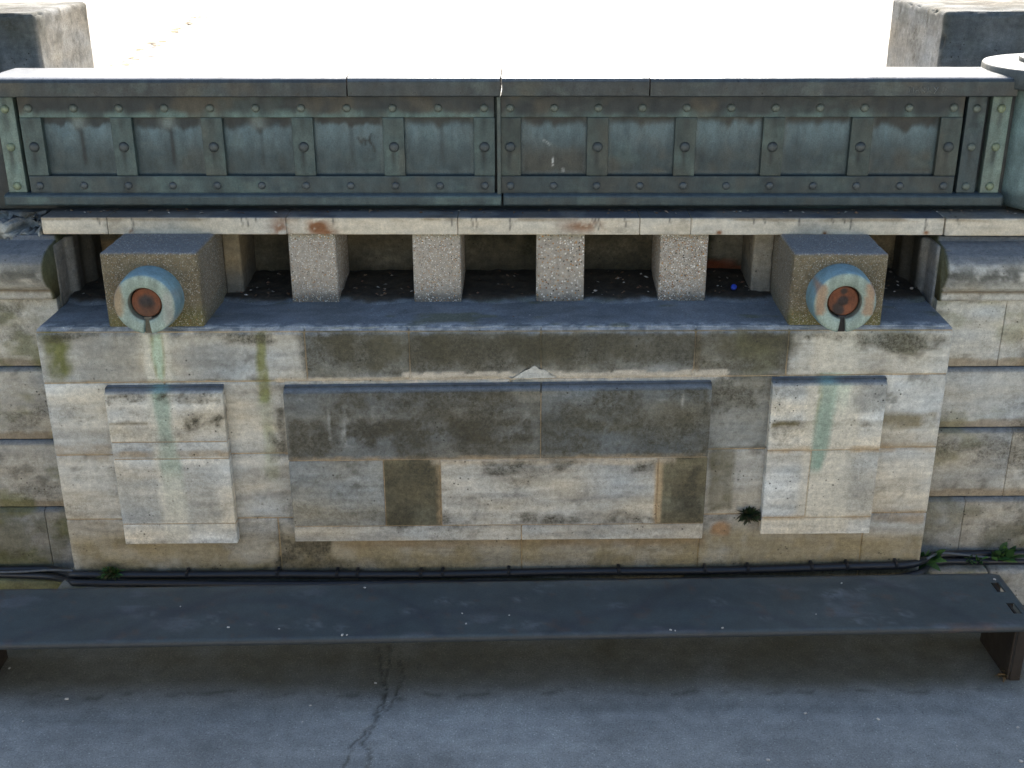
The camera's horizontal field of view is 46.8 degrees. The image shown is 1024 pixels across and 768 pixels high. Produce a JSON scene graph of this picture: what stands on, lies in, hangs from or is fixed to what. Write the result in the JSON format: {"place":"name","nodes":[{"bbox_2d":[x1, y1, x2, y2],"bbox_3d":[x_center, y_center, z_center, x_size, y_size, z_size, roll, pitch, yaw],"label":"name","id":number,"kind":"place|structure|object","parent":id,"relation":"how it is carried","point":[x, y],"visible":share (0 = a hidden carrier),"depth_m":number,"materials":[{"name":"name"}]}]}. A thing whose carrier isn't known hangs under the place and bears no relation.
{"place":"outdoors","nodes":[
{"label":"outdoors","id":0,"kind":"place"},
{"bbox_2d":[0,2,93,72],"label":"stone pier","id":1,"kind":"structure","parent":0,"point":[44,34],"depth_m":6.75,"materials":[{"name":"grey stone"}]},
{"bbox_2d":[0,0,893,71],"bbox_3d":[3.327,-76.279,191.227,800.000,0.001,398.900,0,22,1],"label":"pavement","id":2,"kind":"structure","parent":0,"point":[496,33],"depth_m":15.85,"materials":[{"name":"white"}]},
{"bbox_2d":[110,16,205,65],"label":"leaf litter","id":3,"kind":"object","parent":2,"relation":"on","point":[128,63],"visible":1,"depth_m":14.85,"materials":[{"name":"brown plant"}]},
{"bbox_2d":[0,605,1023,767],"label":"terrace floor","id":4,"kind":"structure","parent":0,"point":[933,700],"depth_m":5.55,"materials":[{"name":"concrete"}]},
{"bbox_2d":[0,573,1023,679],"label":"steel bench","id":5,"kind":"object","parent":4,"relation":"on","point":[138,617],"visible":1,"depth_m":5.64,"materials":[{"name":"metal"}]},
{"bbox_2d":[994,667,1020,681],"bbox_3d":[2.396,1.399,5.712,0.147,0.065,0.070,-5,23,-11],"label":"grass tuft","id":6,"kind":"object","parent":4,"relation":"on","point":[1003,675],"visible":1,"depth_m":5.71,"materials":[{"name":"green plant"}]},
{"bbox_2d":[886,0,1023,66],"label":"stone pier","id":7,"kind":"structure","parent":0,"point":[949,33],"depth_m":6.53,"materials":[{"name":"grey stone"}]},
{"label":"ground","id":8,"kind":"structure","parent":0,"visible":0},
{"bbox_2d":[0,233,73,568],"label":"stone wall","id":9,"kind":"structure","parent":8,"relation":"on","point":[33,526],"depth_m":6.22,"materials":[{"name":"beige stone"}]},
{"bbox_2d":[0,209,52,239],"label":"string course","id":10,"kind":"object","parent":9,"relation":"on","point":[13,222],"visible":0.48,"depth_m":6.04,"materials":[{"name":"stone"}]},
{"bbox_2d":[0,569,73,572],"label":"wire","id":11,"kind":"object","parent":9,"relation":"attached to","point":[42,570],"visible":1,"depth_m":6.41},
{"bbox_2d":[53,234,101,307],"bbox_3d":[-2.369,-0.595,6.215,0.303,0.407,0.464,0,22,1],"label":"recess cheek","id":12,"kind":"object","parent":9,"relation":"attached to","point":[78,262],"visible":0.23,"depth_m":6.17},
{"bbox_2d":[100,233,895,271],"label":"recess wall","id":13,"kind":"structure","parent":8,"relation":"on","point":[482,252],"depth_m":6.38,"materials":[{"name":"stone"}]},
{"bbox_2d":[41,208,944,234],"bbox_3d":[-0.105,-0.881,6.113,4.479,0.088,0.521,0,22,1],"label":"string course","id":14,"kind":"object","parent":13,"relation":"on","point":[650,221],"visible":0.68,"depth_m":5.88,"materials":[{"name":"stone"}]},
{"bbox_2d":[0,67,503,208],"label":"metal parapet","id":15,"kind":"structure","parent":14,"relation":"on","point":[392,137],"depth_m":5.89,"materials":[{"name":"teal metal"}]},
{"bbox_2d":[500,67,1017,208],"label":"metal parapet","id":16,"kind":"structure","parent":14,"relation":"on","point":[758,137],"depth_m":5.85,"materials":[{"name":"teal metal"}]},
{"bbox_2d":[0,565,1023,604],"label":"kerb","id":17,"kind":"structure","parent":8,"relation":"on","point":[1012,576],"depth_m":6.26,"materials":[{"name":"stone"}]},
{"bbox_2d":[36,300,952,579],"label":"stone wall","id":18,"kind":"structure","parent":17,"relation":"on","point":[414,436],"depth_m":5.86,"materials":[{"name":"stone"}]},
{"bbox_2d":[100,234,226,326],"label":"concrete block","id":19,"kind":"structure","parent":18,"relation":"on","point":[193,265],"depth_m":5.69,"materials":[{"name":"concrete"}]},
{"bbox_2d":[114,266,183,332],"bbox_3d":[-1.723,-0.396,5.610,0.306,0.304,0.134,0,22,1],"label":"bronze disc","id":20,"kind":"object","parent":19,"relation":"attached to","point":[148,299],"visible":1,"depth_m":5.57,"materials":[{"name":"metal"}]},
{"bbox_2d":[67,268,924,305],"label":"soil","id":21,"kind":"structure","parent":18,"relation":"on","point":[489,288],"depth_m":6.17,"materials":[{"name":"soil"}]},
{"bbox_2d":[222,234,255,292],"bbox_3d":[-1.436,-0.680,6.242,0.092,0.375,0.329,0,22,1],"label":"stone jamb","id":22,"kind":"object","parent":21,"relation":"on","point":[239,259],"visible":0.66,"depth_m":6.12,"materials":[{"name":"beige stone"}]},
{"bbox_2d":[288,234,348,301],"bbox_3d":[-1.002,-0.650,6.179,0.239,0.382,0.401,0,22,1],"label":"baluster","id":23,"kind":"object","parent":21,"relation":"on","point":[319,267],"visible":0.77,"depth_m":6.00,"materials":[{"name":"concrete"}]},
{"bbox_2d":[412,234,464,301],"bbox_3d":[-0.376,-0.648,6.169,0.243,0.382,0.401,0,22,1],"label":"baluster","id":24,"kind":"object","parent":21,"relation":"on","point":[439,268],"visible":0.69,"depth_m":5.98,"materials":[{"name":"concrete"}]},
{"bbox_2d":[536,235,584,300],"bbox_3d":[0.247,-0.647,6.162,0.244,0.382,0.396,0,22,1],"label":"baluster","id":25,"kind":"object","parent":21,"relation":"on","point":[559,267],"visible":0.73,"depth_m":5.97,"materials":[{"name":"concrete"}]},
{"bbox_2d":[651,233,708,300],"bbox_3d":[0.867,-0.647,6.156,0.242,0.382,0.386,0,22,1],"label":"baluster","id":26,"kind":"object","parent":21,"relation":"on","point":[678,266],"visible":0.69,"depth_m":5.98,"materials":[{"name":"concrete"}]},
{"bbox_2d":[731,284,736,289],"bbox_3d":[1.145,-0.500,6.111,0.031,0.030,0.029,0,22,1],"label":"bottle cap","id":27,"kind":"object","parent":21,"relation":"on","point":[733,286],"visible":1,"depth_m":6.10,"materials":[{"name":"blue plastic"}]},
{"bbox_2d":[741,235,774,291],"bbox_3d":[1.283,-0.671,6.198,0.106,0.375,0.328,0,22,1],"label":"stone jamb","id":28,"kind":"object","parent":21,"relation":"on","point":[757,256],"visible":0.77,"depth_m":6.07,"materials":[{"name":"beige stone"}]},
{"bbox_2d":[0,549,1023,578],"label":"cable conduit","id":29,"kind":"object","parent":18,"relation":"attached to","point":[895,564],"visible":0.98,"depth_m":6.13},
{"bbox_2d":[65,208,1015,316],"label":"leaf litter","id":30,"kind":"object","parent":18,"relation":"on","point":[856,212],"visible":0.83,"depth_m":6.00,"materials":[{"name":"brown plant"}]},
{"bbox_2d":[736,506,760,525],"bbox_3d":[1.200,0.669,5.987,0.144,0.103,0.076,0,22,1],"label":"fern","id":31,"kind":"object","parent":18,"relation":"attached to","point":[749,514],"visible":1,"depth_m":5.99,"materials":[{"name":"green plant"}]},
{"bbox_2d":[770,234,887,324],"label":"concrete block","id":32,"kind":"structure","parent":18,"relation":"on","point":[800,262],"depth_m":5.64,"materials":[{"name":"concrete"}]},
{"bbox_2d":[806,264,875,331],"bbox_3d":[1.546,-0.400,5.551,0.306,0.304,0.134,0,22,1],"label":"bronze disc","id":33,"kind":"object","parent":32,"relation":"attached to","point":[840,297],"visible":1,"depth_m":5.51,"materials":[{"name":"metal"}]},
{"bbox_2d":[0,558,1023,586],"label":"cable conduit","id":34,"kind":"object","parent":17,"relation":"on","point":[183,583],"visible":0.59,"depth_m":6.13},
{"bbox_2d":[97,566,123,581],"bbox_3d":[-2.086,0.981,6.147,0.171,0.072,0.076,0,22,1],"label":"moss tuft","id":35,"kind":"object","parent":34,"relation":"on","point":[108,572],"visible":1,"depth_m":6.15,"materials":[{"name":"green plant"}]},
{"bbox_2d":[926,552,1023,559],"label":"wire","id":36,"kind":"object","parent":34,"relation":"on","point":[952,553],"visible":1,"depth_m":6.28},
{"bbox_2d":[919,549,946,570],"bbox_3d":[2.171,0.910,6.189,0.218,0.107,0.104,0,22,1],"label":"weed","id":37,"kind":"object","parent":17,"relation":"on","point":[933,561],"visible":0.62,"depth_m":6.19,"materials":[{"name":"green plant"}]},
{"bbox_2d":[965,555,987,567],"bbox_3d":[2.471,0.937,6.268,0.137,0.056,0.084,0,22,1],"label":"weed","id":38,"kind":"object","parent":17,"relation":"on","point":[978,559],"visible":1,"depth_m":6.28,"materials":[{"name":"green plant"}]},
{"bbox_2d":[991,542,1023,561],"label":"weed","id":39,"kind":"object","parent":17,"relation":"on","point":[996,555],"visible":1,"depth_m":6.27,"materials":[{"name":"green plant"}]},
{"bbox_2d":[921,234,1023,553],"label":"stone wall","id":40,"kind":"structure","parent":8,"relation":"on","point":[976,498],"depth_m":6.10,"materials":[{"name":"beige stone"}]},
{"bbox_2d":[892,235,940,307],"bbox_3d":[2.200,-0.581,6.141,0.325,0.407,0.464,0,22,1],"label":"recess cheek","id":41,"kind":"object","parent":40,"relation":"attached to","point":[916,261],"visible":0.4,"depth_m":6.08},
{"bbox_2d":[933,206,1023,235],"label":"string course","id":42,"kind":"object","parent":40,"relation":"on","point":[984,222],"visible":0.49,"depth_m":5.84,"materials":[{"name":"stone"}]},
{"bbox_2d":[981,53,1023,209],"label":"drum post","id":43,"kind":"object","parent":42,"relation":"on","point":[1012,190],"visible":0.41,"depth_m":5.83,"materials":[{"name":"teal metal"}]}
]}

